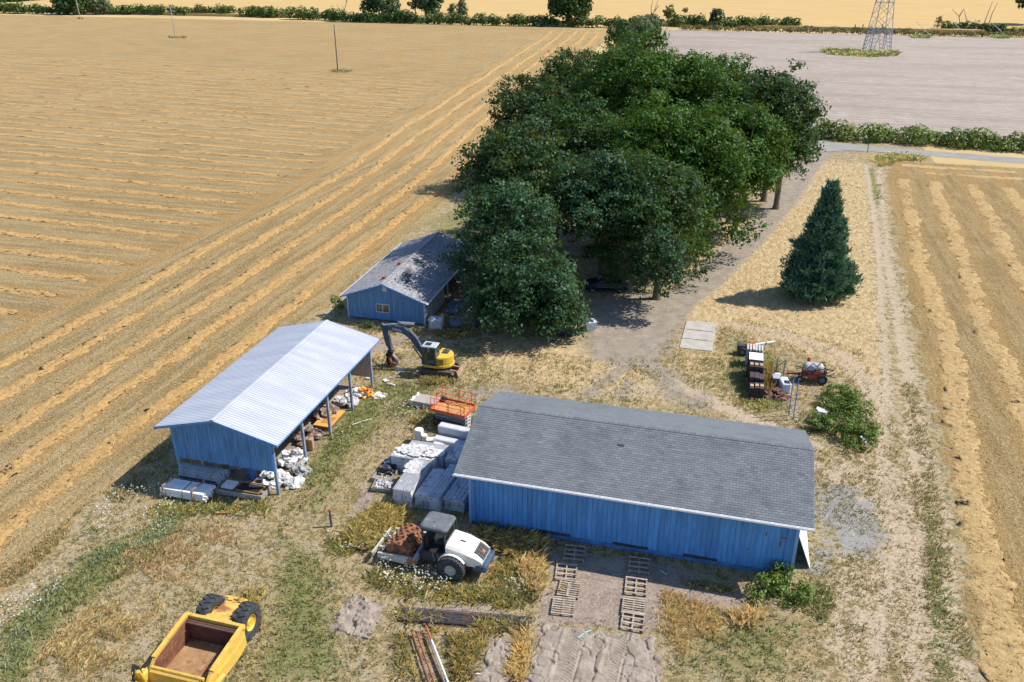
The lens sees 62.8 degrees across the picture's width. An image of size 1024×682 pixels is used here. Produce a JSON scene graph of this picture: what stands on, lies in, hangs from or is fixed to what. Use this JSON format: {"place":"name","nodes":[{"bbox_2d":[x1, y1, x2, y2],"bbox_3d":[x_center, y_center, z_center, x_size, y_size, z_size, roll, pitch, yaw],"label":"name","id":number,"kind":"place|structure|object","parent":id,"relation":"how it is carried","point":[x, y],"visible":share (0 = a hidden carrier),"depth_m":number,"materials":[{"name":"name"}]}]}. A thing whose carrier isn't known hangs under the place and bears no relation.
{"place":"outdoors","nodes":[
{"label":"outdoors","id":0,"kind":"place"},
{"bbox_2d":[0,15,543,335],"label":"stubble field","id":1,"kind":"structure","parent":0,"point":[449,54],"depth_m":182.88,"materials":[{"name":"beige plant"}]},
{"bbox_2d":[0,55,446,315],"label":"raked straw","id":2,"kind":"object","parent":1,"relation":"on","point":[5,311],"visible":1,"depth_m":150.38,"materials":[{"name":"beige plant"}]},
{"bbox_2d":[0,151,1023,677],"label":"loose straw","id":3,"kind":"object","parent":1,"relation":"on","point":[326,301],"visible":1,"depth_m":84.98,"materials":[{"name":"yellow plant"}]},
{"bbox_2d":[0,27,608,591],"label":"stubble headland","id":4,"kind":"structure","parent":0,"point":[104,425],"depth_m":82.82,"materials":[{"name":"beige plant"}]},
{"bbox_2d":[0,30,600,550],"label":"headland straw","id":5,"kind":"object","parent":4,"relation":"on","point":[188,384],"visible":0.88,"depth_m":81.18,"materials":[{"name":"beige plant"}]},
{"bbox_2d":[339,232,475,325],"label":"shingled house","id":6,"kind":"structure","parent":0,"point":[407,281],"depth_m":79.56,"materials":[{"name":"blue metal"}]},
{"bbox_2d":[438,422,469,437],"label":"wrapped beam","id":7,"kind":"structure","parent":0,"point":[453,430],"depth_m":59.20,"materials":[{"name":"white plastic"}]},
{"bbox_2d":[0,132,986,681],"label":"ground","id":8,"kind":"structure","parent":0,"point":[626,328],"depth_m":52.72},
{"bbox_2d":[160,478,215,502],"bbox_3d":[-20.776,9.610,53.793,3.347,0.714,1.220,6,26,13],"label":"long bundle","id":9,"kind":"object","parent":8,"relation":"on","point":[178,488],"visible":0.94,"depth_m":53.46,"materials":[{"name":"grey wood"}]},
{"bbox_2d":[130,593,261,681],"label":"tow scraper","id":10,"kind":"object","parent":8,"relation":"on","point":[210,637],"visible":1,"depth_m":41.41,"materials":[{"name":"yellow paint"}]},
{"bbox_2d":[178,461,229,486],"bbox_3d":[-20.280,8.730,55.089,3.272,1.078,1.256,6,26,13],"label":"long bundle","id":11,"kind":"object","parent":8,"relation":"on","point":[216,476],"visible":0.89,"depth_m":54.68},
{"bbox_2d":[215,478,271,500],"bbox_3d":[-17.309,9.553,54.051,3.300,0.557,1.250,6,26,13],"label":"timber crate","id":12,"kind":"object","parent":8,"relation":"on","point":[255,491],"visible":1,"depth_m":53.82,"materials":[{"name":"grey wood"}]},
{"bbox_2d":[154,320,379,494],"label":"open shed","id":13,"kind":"structure","parent":8,"relation":"on","point":[253,407],"depth_m":56.24,"materials":[{"name":"blue paint"}]},
{"bbox_2d":[258,469,289,488],"bbox_3d":[-15.700,8.884,55.397,2.024,0.968,2.076,-16,30,-31],"label":"scrap heap","id":14,"kind":"object","parent":8,"relation":"on","point":[266,474],"visible":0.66,"depth_m":54.91,"materials":[{"name":"white stone"}]},
{"bbox_2d":[278,473,304,489],"bbox_3d":[-14.537,9.149,55.040,1.827,0.767,1.535,6,26,13],"label":"scrap heap","id":15,"kind":"object","parent":8,"relation":"on","point":[289,481],"visible":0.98,"depth_m":54.81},
{"bbox_2d":[276,447,307,467],"bbox_3d":[-14.948,7.877,57.323,2.191,1.140,2.150,6,26,13],"label":"scrap heap","id":16,"kind":"object","parent":8,"relation":"on","point":[289,458],"visible":0.94,"depth_m":56.92,"materials":[{"name":"white stone"}]},
{"bbox_2d":[289,463,312,476],"bbox_3d":[-14.181,8.562,56.332,1.477,0.735,1.322,6,26,13],"label":"scrap heap","id":17,"kind":"object","parent":8,"relation":"on","point":[297,469],"visible":0.99,"depth_m":56.02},
{"bbox_2d":[292,425,322,446],"bbox_3d":[-14.652,6.603,59.856,2.054,1.136,2.092,6,26,13],"label":"scrap heap","id":18,"kind":"object","parent":8,"relation":"on","point":[312,431],"visible":0.74,"depth_m":59.74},
{"bbox_2d":[309,402,341,420],"bbox_3d":[-13.887,5.163,62.935,2.622,1.231,2.025,-22,33,-38],"label":"scrap heap","id":19,"kind":"object","parent":8,"relation":"on","point":[320,413],"visible":0.77,"depth_m":62.51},
{"bbox_2d":[313,410,344,430],"bbox_3d":[-13.523,5.821,62.217,1.360,0.341,2.500,7,26,14],"label":"plywood box","id":20,"kind":"object","parent":8,"relation":"on","point":[322,424],"visible":0.59,"depth_m":61.64,"materials":[{"name":"wood"}]},
{"bbox_2d":[333,393,359,407],"bbox_3d":[-12.815,4.541,64.636,2.057,0.947,1.817,6,26,13],"label":"scrap heap","id":21,"kind":"object","parent":8,"relation":"on","point":[340,400],"visible":0.81,"depth_m":64.16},
{"bbox_2d":[328,594,386,637],"bbox_3d":[-8.043,14.416,44.251,2.295,0.444,2.835,6,26,13],"label":"ploughed patch","id":22,"kind":"object","parent":8,"relation":"on","point":[360,610],"visible":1,"depth_m":44.07,"materials":[{"name":"soil"}]},
{"bbox_2d":[371,479,395,492],"bbox_3d":[-8.362,9.381,54.598,1.400,0.403,1.000,3,25,7],"label":"junk tray","id":23,"kind":"object","parent":8,"relation":"on","point":[379,485],"visible":0.98,"depth_m":54.44,"materials":[{"name":"grey wood"}]},
{"bbox_2d":[371,458,399,481],"bbox_3d":[-8.259,8.567,56.128,1.317,0.570,2.600,9,27,19],"label":"junk tray","id":24,"kind":"object","parent":8,"relation":"on","point":[383,471],"visible":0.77,"depth_m":55.77,"materials":[{"name":"grey wood"}]},
{"bbox_2d":[393,459,421,506],"bbox_3d":[-6.718,9.114,54.070,0.618,1.355,3.504,7,26,14],"label":"panel stack","id":25,"kind":"object","parent":8,"relation":"on","point":[399,486],"visible":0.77,"depth_m":52.68,"materials":[{"name":"white metal"}]},
{"bbox_2d":[403,458,423,473],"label":"foam scraps","id":26,"kind":"object","parent":25,"relation":"on","point":[411,466],"visible":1,"depth_m":54.50,"materials":[{"name":"white plastic"}]},
{"bbox_2d":[391,450,438,471],"bbox_3d":[-6.496,8.179,56.199,3.157,1.230,0.781,6,26,13],"label":"panel stack","id":27,"kind":"object","parent":8,"relation":"on","point":[400,459],"visible":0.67,"depth_m":55.91,"materials":[{"name":"white metal"}]},
{"bbox_2d":[402,460,430,508],"bbox_3d":[-6.112,9.176,53.916,0.654,1.375,3.491,7,26,14],"label":"panel stack","id":28,"kind":"object","parent":8,"relation":"on","point":[413,484],"visible":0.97,"depth_m":53.03,"materials":[{"name":"white metal"}]},
{"bbox_2d":[380,321,466,378],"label":"excavator","id":29,"kind":"object","parent":8,"relation":"on","point":[438,362],"visible":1,"depth_m":68.72,"materials":[{"name":"metal"}]},
{"bbox_2d":[401,444,445,468],"bbox_3d":[-6.024,7.892,56.725,3.151,1.300,0.733,6,26,13],"label":"panel stack","id":30,"kind":"object","parent":8,"relation":"on","point":[441,461],"visible":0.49,"depth_m":56.18,"materials":[{"name":"white"}]},
{"bbox_2d":[395,443,442,456],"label":"foam scraps","id":31,"kind":"object","parent":30,"relation":"on","point":[411,449],"visible":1,"depth_m":56.24,"materials":[{"name":"white plastic"}]},
{"bbox_2d":[410,392,439,408],"bbox_3d":[-6.694,4.625,64.487,2.178,0.625,1.376,9,27,19],"label":"concrete box","id":32,"kind":"object","parent":8,"relation":"on","point":[419,400],"visible":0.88,"depth_m":64.13,"materials":[{"name":"white concrete"}]},
{"bbox_2d":[414,468,444,508],"bbox_3d":[-5.225,9.422,53.882,0.846,0.960,3.332,8,26,16],"label":"panel stack","id":33,"kind":"object","parent":8,"relation":"on","point":[428,483],"visible":0.79,"depth_m":53.08,"materials":[{"name":"metal"}]},
{"bbox_2d":[0,335,862,657],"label":"wildflowers","id":34,"kind":"object","parent":8,"relation":"on","point":[334,537],"visible":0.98,"depth_m":47.06,"materials":[{"name":"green plant"}]},
{"bbox_2d":[371,511,494,581],"bbox_3d":[-4.439,11.305,47.548,6.922,3.081,2.640,8,27,17],"label":"soil compactor","id":35,"kind":"object","parent":8,"relation":"on","point":[458,553],"visible":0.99,"depth_m":47.00,"materials":[{"name":"beige paint"}]},
{"bbox_2d":[428,315,444,331],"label":"liquid tote","id":36,"kind":"object","parent":8,"relation":"on","point":[436,322],"visible":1,"depth_m":76.52,"materials":[{"name":"plastic"}]},
{"bbox_2d":[426,464,456,511],"bbox_3d":[-4.284,9.375,53.798,0.894,1.115,3.935,9,27,18],"label":"panel stack","id":37,"kind":"object","parent":8,"relation":"on","point":[439,490],"visible":0.79,"depth_m":52.70,"materials":[{"name":"metal"}]},
{"bbox_2d":[430,386,475,426],"bbox_3d":[-4.277,5.079,61.318,2.825,2.517,1.880,11,27,21],"label":"scissor lift","id":38,"kind":"object","parent":8,"relation":"on","point":[451,411],"visible":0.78,"depth_m":61.16,"materials":[{"name":"orange paint"}]},
{"bbox_2d":[445,441,464,469],"bbox_3d":[-3.094,7.956,56.737,2.227,1.175,2.374,6,26,13],"label":"panel stack","id":39,"kind":"object","parent":8,"relation":"on","point":[453,456],"visible":0.33,"depth_m":56.15,"materials":[{"name":"metal"}]},
{"bbox_2d":[443,477,468,512],"bbox_3d":[-3.026,9.437,53.902,1.399,0.915,3.933,8,26,17],"label":"panel stack","id":40,"kind":"object","parent":8,"relation":"on","point":[456,497],"visible":0.56,"depth_m":52.51,"materials":[{"name":"metal"}]},
{"bbox_2d":[446,299,467,314],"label":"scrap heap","id":41,"kind":"object","parent":8,"relation":"on","point":[452,309],"visible":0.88,"depth_m":81.09,"materials":[{"name":"metal"}]},
{"bbox_2d":[396,607,531,631],"bbox_3d":[-2.517,14.560,43.917,7.120,0.189,1.200,3,25,5],"label":"steel bar bundle","id":42,"kind":"object","parent":8,"relation":"on","point":[455,619],"visible":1,"depth_m":43.92,"materials":[{"name":"brown metal"}]},
{"bbox_2d":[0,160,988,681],"bbox_3d":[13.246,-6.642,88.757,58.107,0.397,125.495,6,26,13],"label":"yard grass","id":43,"kind":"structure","parent":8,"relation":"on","point":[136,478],"depth_m":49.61,"materials":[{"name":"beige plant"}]},
{"bbox_2d":[472,633,517,681],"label":"bare soil","id":44,"kind":"structure","parent":8,"relation":"on","point":[496,656],"depth_m":41.34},
{"bbox_2d":[433,177,577,302],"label":"oak tree","id":45,"kind":"object","parent":8,"relation":"on","point":[515,215],"visible":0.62,"depth_m":76.49,"materials":[{"name":"green plant"}]},
{"bbox_2d":[0,17,1012,681],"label":"tall grass","id":46,"kind":"structure","parent":8,"relation":"on","point":[522,549],"depth_m":45.88,"materials":[{"name":"beige plant"}]},
{"bbox_2d":[449,112,579,273],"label":"oak tree","id":47,"kind":"object","parent":8,"relation":"on","point":[501,156],"visible":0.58,"depth_m":82.83,"materials":[{"name":"green plant"}]},
{"bbox_2d":[456,221,587,342],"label":"oak tree","id":48,"kind":"object","parent":8,"relation":"on","point":[526,268],"visible":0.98,"depth_m":72.32,"materials":[{"name":"green plant"}]},
{"bbox_2d":[481,71,579,144],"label":"oak tree","id":49,"kind":"object","parent":8,"relation":"on","point":[525,98],"visible":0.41,"depth_m":114.89,"materials":[{"name":"green plant"}]},
{"bbox_2d":[508,270,593,337],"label":"oak tree","id":50,"kind":"object","parent":8,"relation":"on","point":[581,315],"visible":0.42,"depth_m":73.93,"materials":[{"name":"green plant"}]},
{"bbox_2d":[550,596,575,616],"bbox_3d":[2.736,14.159,44.783,1.221,0.126,1.320,4,26,8],"label":"wooden pallet","id":51,"kind":"object","parent":8,"relation":"on","point":[563,606],"visible":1,"depth_m":44.74,"materials":[{"name":"brown wood"}]},
{"bbox_2d":[530,45,602,134],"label":"oak tree","id":52,"kind":"object","parent":8,"relation":"on","point":[564,71],"visible":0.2,"depth_m":121.96,"materials":[{"name":"green plant"}]},
{"bbox_2d":[557,579,581,599],"bbox_3d":[3.146,13.588,45.993,1.221,0.126,1.320,5,26,11],"label":"wooden pallet","id":53,"kind":"object","parent":8,"relation":"on","point":[570,585],"visible":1,"depth_m":45.93,"materials":[{"name":"brown wood"}]},
{"bbox_2d":[523,90,631,231],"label":"oak tree","id":54,"kind":"object","parent":8,"relation":"on","point":[588,128],"visible":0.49,"depth_m":96.76,"materials":[{"name":"green plant"}]},
{"bbox_2d":[525,622,661,681],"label":"rutted soil","id":55,"kind":"structure","parent":8,"relation":"on","point":[563,645],"depth_m":41.57,"materials":[{"name":"beige soil"}]},
{"bbox_2d":[528,146,666,274],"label":"oak tree","id":56,"kind":"object","parent":8,"relation":"on","point":[580,181],"visible":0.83,"depth_m":80.35,"materials":[{"name":"green plant"}]},
{"bbox_2d":[584,272,629,292],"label":"parked car","id":57,"kind":"object","parent":8,"relation":"on","point":[595,284],"visible":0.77,"depth_m":85.26,"materials":[{"name":"black paint"}]},
{"bbox_2d":[620,610,645,632],"bbox_3d":[6.314,14.622,43.800,1.222,0.126,1.322,6,26,12],"label":"wooden pallet","id":58,"kind":"object","parent":8,"relation":"on","point":[632,623],"visible":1,"depth_m":43.69,"materials":[{"name":"brown wood"}]},
{"bbox_2d":[452,391,814,576],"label":"long barn","id":59,"kind":"structure","parent":8,"relation":"on","point":[735,494],"depth_m":48.38,"materials":[{"name":"blue paint"}]},
{"bbox_2d":[621,596,645,617],"bbox_3d":[6.483,14.159,44.783,1.221,0.126,1.320,5,26,11],"label":"wooden pallet","id":60,"kind":"object","parent":8,"relation":"on","point":[633,604],"visible":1,"depth_m":44.74,"materials":[{"name":"brown wood"}]},
{"bbox_2d":[562,23,722,131],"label":"oak tree","id":61,"kind":"object","parent":8,"relation":"on","point":[620,81],"visible":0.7,"depth_m":109.87,"materials":[{"name":"green plant"}]},
{"bbox_2d":[565,148,720,289],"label":"oak tree","id":62,"kind":"object","parent":8,"relation":"on","point":[673,191],"visible":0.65,"depth_m":81.49,"materials":[{"name":"green plant"}]},
{"bbox_2d":[608,217,699,303],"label":"oak tree","id":63,"kind":"object","parent":8,"relation":"on","point":[668,249],"visible":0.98,"depth_m":77.66,"materials":[{"name":"green plant"}]},
{"bbox_2d":[590,89,742,239],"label":"oak tree","id":64,"kind":"object","parent":8,"relation":"on","point":[644,129],"visible":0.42,"depth_m":90.91,"materials":[{"name":"green plant"}]},
{"bbox_2d":[617,162,720,266],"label":"oak tree","id":65,"kind":"object","parent":8,"relation":"on","point":[702,248],"visible":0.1,"depth_m":88.99,"materials":[{"name":"green plant"}]},
{"bbox_2d":[679,320,715,351],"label":"concrete slab","id":66,"kind":"structure","parent":8,"relation":"on","point":[697,335],"depth_m":75.74,"materials":[{"name":"grey concrete"}]},
{"bbox_2d":[639,49,757,125],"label":"oak tree","id":67,"kind":"object","parent":8,"relation":"on","point":[718,69],"visible":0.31,"depth_m":111.49,"materials":[{"name":"green plant"}]},
{"bbox_2d":[651,113,771,254],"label":"oak tree","id":68,"kind":"object","parent":8,"relation":"on","point":[726,186],"visible":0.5,"depth_m":90.19,"materials":[{"name":"green plant"}]},
{"bbox_2d":[710,53,758,104],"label":"oak tree","id":69,"kind":"object","parent":8,"relation":"on","point":[744,74],"visible":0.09,"depth_m":125.91,"materials":[{"name":"green plant"}]},
{"bbox_2d":[694,96,802,223],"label":"oak tree","id":70,"kind":"object","parent":8,"relation":"on","point":[727,110],"visible":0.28,"depth_m":98.92,"materials":[{"name":"green plant"}]},
{"bbox_2d":[748,382,763,399],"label":"tile stack","id":71,"kind":"object","parent":8,"relation":"on","point":[756,390],"visible":1,"depth_m":65.11,"materials":[{"name":"brown ceramic"}]},
{"bbox_2d":[726,101,800,234],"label":"oak tree","id":72,"kind":"object","parent":8,"relation":"on","point":[769,178],"visible":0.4,"depth_m":96.54,"materials":[{"name":"green plant"}]},
{"bbox_2d":[763,387,790,400],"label":"broken tiles","id":73,"kind":"object","parent":8,"relation":"on","point":[778,395],"visible":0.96,"depth_m":65.58,"materials":[{"name":"red ceramic"}]},
{"bbox_2d":[724,58,831,201],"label":"oak tree","id":74,"kind":"object","parent":8,"relation":"on","point":[782,97],"visible":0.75,"depth_m":107.79,"materials":[{"name":"green plant"}]},
{"bbox_2d":[742,559,819,611],"bbox_3d":[14.637,13.430,45.433,3.431,1.624,3.974,17,30,31],"label":"bramble bush","id":75,"kind":"object","parent":8,"relation":"on","point":[777,576],"visible":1,"depth_m":45.37,"materials":[{"name":"green plant"}]},
{"bbox_2d":[772,114,825,209],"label":"oak tree","id":76,"kind":"object","parent":8,"relation":"on","point":[806,141],"visible":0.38,"depth_m":107.18,"materials":[{"name":"green plant"}]},
{"bbox_2d":[786,357,834,384],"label":"field sprayer","id":77,"kind":"object","parent":8,"relation":"on","point":[815,370],"visible":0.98,"depth_m":67.42,"materials":[{"name":"red paint"}]},
{"bbox_2d":[777,178,863,304],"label":"conifer tree","id":78,"kind":"object","parent":8,"relation":"on","point":[819,265],"visible":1,"depth_m":81.01,"materials":[{"name":"green plant"}]},
{"bbox_2d":[802,381,887,452],"bbox_3d":[24.484,5.314,62.232,5.862,2.164,9.851,6,26,13],"label":"bramble patch","id":79,"kind":"object","parent":8,"relation":"on","point":[836,408],"visible":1,"depth_m":61.28,"materials":[{"name":"green plant"}]},
{"bbox_2d":[897,164,1023,681],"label":"hay straw","id":80,"kind":"object","parent":8,"relation":"on","point":[1008,636],"visible":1,"depth_m":64.41,"materials":[{"name":"beige plant"}]},
{"bbox_2d":[0,11,1023,140],"bbox_3d":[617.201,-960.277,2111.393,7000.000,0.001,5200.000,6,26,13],"label":"land","id":81,"kind":"structure","parent":0,"point":[254,18],"depth_m":393.51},
{"bbox_2d":[0,1,54,13],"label":"field hedge","id":82,"kind":"object","parent":81,"relation":"on","point":[17,8],"visible":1,"depth_m":435.84,"materials":[{"name":"green plant"}]},
{"bbox_2d":[49,0,79,14],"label":"broadleaf tree","id":83,"kind":"object","parent":81,"relation":"on","point":[63,7],"visible":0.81,"depth_m":428.68,"materials":[{"name":"green plant"}]},
{"bbox_2d":[69,0,93,14],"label":"broadleaf tree","id":84,"kind":"object","parent":81,"relation":"on","point":[83,5],"visible":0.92,"depth_m":429.11,"materials":[{"name":"green plant"}]},
{"bbox_2d":[90,0,112,14],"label":"broadleaf tree","id":85,"kind":"object","parent":81,"relation":"on","point":[99,5],"visible":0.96,"depth_m":429.65,"materials":[{"name":"green plant"}]},
{"bbox_2d":[102,3,236,15],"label":"field hedge","id":86,"kind":"object","parent":81,"relation":"on","point":[147,9],"visible":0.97,"depth_m":427.98,"materials":[{"name":"green plant"}]},
{"bbox_2d":[237,5,287,17],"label":"field hedge","id":87,"kind":"object","parent":81,"relation":"on","point":[263,12],"visible":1,"depth_m":413.92,"materials":[{"name":"green plant"}]},
{"bbox_2d":[284,5,336,19],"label":"field hedge","id":88,"kind":"object","parent":81,"relation":"on","point":[312,15],"visible":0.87,"depth_m":400.48,"materials":[{"name":"green plant"}]},
{"bbox_2d":[359,0,381,14],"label":"poplar tree","id":89,"kind":"object","parent":81,"relation":"on","point":[370,6],"visible":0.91,"depth_m":390.47,"materials":[{"name":"green plant"}]},
{"bbox_2d":[327,8,438,23],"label":"field hedge","id":90,"kind":"object","parent":81,"relation":"on","point":[404,16],"visible":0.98,"depth_m":383.50,"materials":[{"name":"green plant"}]},
{"bbox_2d":[379,0,400,14],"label":"poplar tree","id":91,"kind":"object","parent":81,"relation":"on","point":[390,6],"visible":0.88,"depth_m":387.89,"materials":[{"name":"green plant"}]},
{"bbox_2d":[417,0,443,14],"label":"poplar tree","id":92,"kind":"object","parent":81,"relation":"on","point":[428,6],"visible":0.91,"depth_m":385.33,"materials":[{"name":"green plant"}]},
{"bbox_2d":[431,12,559,25],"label":"field hedge","id":93,"kind":"object","parent":81,"relation":"on","point":[483,19],"visible":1,"depth_m":370.46,"materials":[{"name":"green plant"}]},
{"bbox_2d":[547,0,593,25],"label":"oak tree","id":94,"kind":"object","parent":81,"relation":"on","point":[574,8],"visible":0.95,"depth_m":363.35,"materials":[{"name":"green plant"}]},
{"bbox_2d":[561,14,658,27],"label":"field hedge","id":95,"kind":"object","parent":81,"relation":"on","point":[580,20],"visible":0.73,"depth_m":362.99,"materials":[{"name":"green plant"}]},
{"bbox_2d":[603,19,633,46],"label":"oak tree","id":96,"kind":"object","parent":81,"relation":"on","point":[613,32],"visible":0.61,"depth_m":266.30,"materials":[{"name":"green plant"}]},
{"bbox_2d":[666,12,801,27],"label":"field hedge","id":97,"kind":"object","parent":81,"relation":"on","point":[675,20],"visible":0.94,"depth_m":362.16,"materials":[{"name":"green plant"}]},
{"bbox_2d":[679,24,1023,36],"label":"weed strip","id":98,"kind":"object","parent":81,"relation":"on","point":[864,31],"visible":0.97,"depth_m":336.71,"materials":[{"name":"green plant"}]},
{"bbox_2d":[811,118,1023,152],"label":"bramble hedge","id":99,"kind":"object","parent":81,"relation":"on","point":[970,139],"visible":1,"depth_m":148.06,"materials":[{"name":"green plant"}]},
{"bbox_2d":[940,20,1006,31],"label":"field hedge","id":100,"kind":"object","parent":81,"relation":"on","point":[974,25],"visible":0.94,"depth_m":343.98,"materials":[{"name":"green plant"}]},
{"bbox_2d":[2,0,1023,30],"bbox_3d":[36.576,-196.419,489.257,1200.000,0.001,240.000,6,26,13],"label":"grain field","id":101,"kind":"structure","parent":0,"point":[924,14],"depth_m":456.06,"materials":[{"name":"beige plant"}]},
{"bbox_2d":[2,10,1023,32],"bbox_3d":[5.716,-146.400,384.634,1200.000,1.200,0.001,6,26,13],"label":"grain field edge","id":102,"kind":"object","parent":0,"point":[560,22],"depth_m":369.37,"materials":[{"name":"plant"}]},
{"bbox_2d":[638,30,1023,145],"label":"ploughed field","id":103,"kind":"structure","parent":0,"point":[939,83],"depth_m":231.29,"materials":[{"name":"soil"}]},
{"bbox_2d":[626,16,654,41],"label":"willow shrub","id":104,"kind":"object","parent":103,"relation":"on","point":[638,24],"visible":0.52,"depth_m":290.34,"materials":[{"name":"green plant"}]},
{"bbox_2d":[862,0,894,50],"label":"lattice tower","id":105,"kind":"structure","parent":103,"relation":"on","point":[878,32],"depth_m":275.24,"materials":[{"name":"metal"}]},
{"bbox_2d":[812,141,1023,162],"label":"road","id":106,"kind":"structure","parent":0,"point":[830,146],"depth_m":143.82,"materials":[{"name":"grey asphalt"}]},
{"bbox_2d":[883,161,1023,681],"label":"hay field","id":107,"kind":"structure","parent":0,"point":[1013,539],"depth_m":78.39,"materials":[{"name":"beige plant"}]},
{"bbox_2d":[920,142,1023,167],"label":"verge","id":108,"kind":"structure","parent":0,"point":[961,161],"depth_m":141.88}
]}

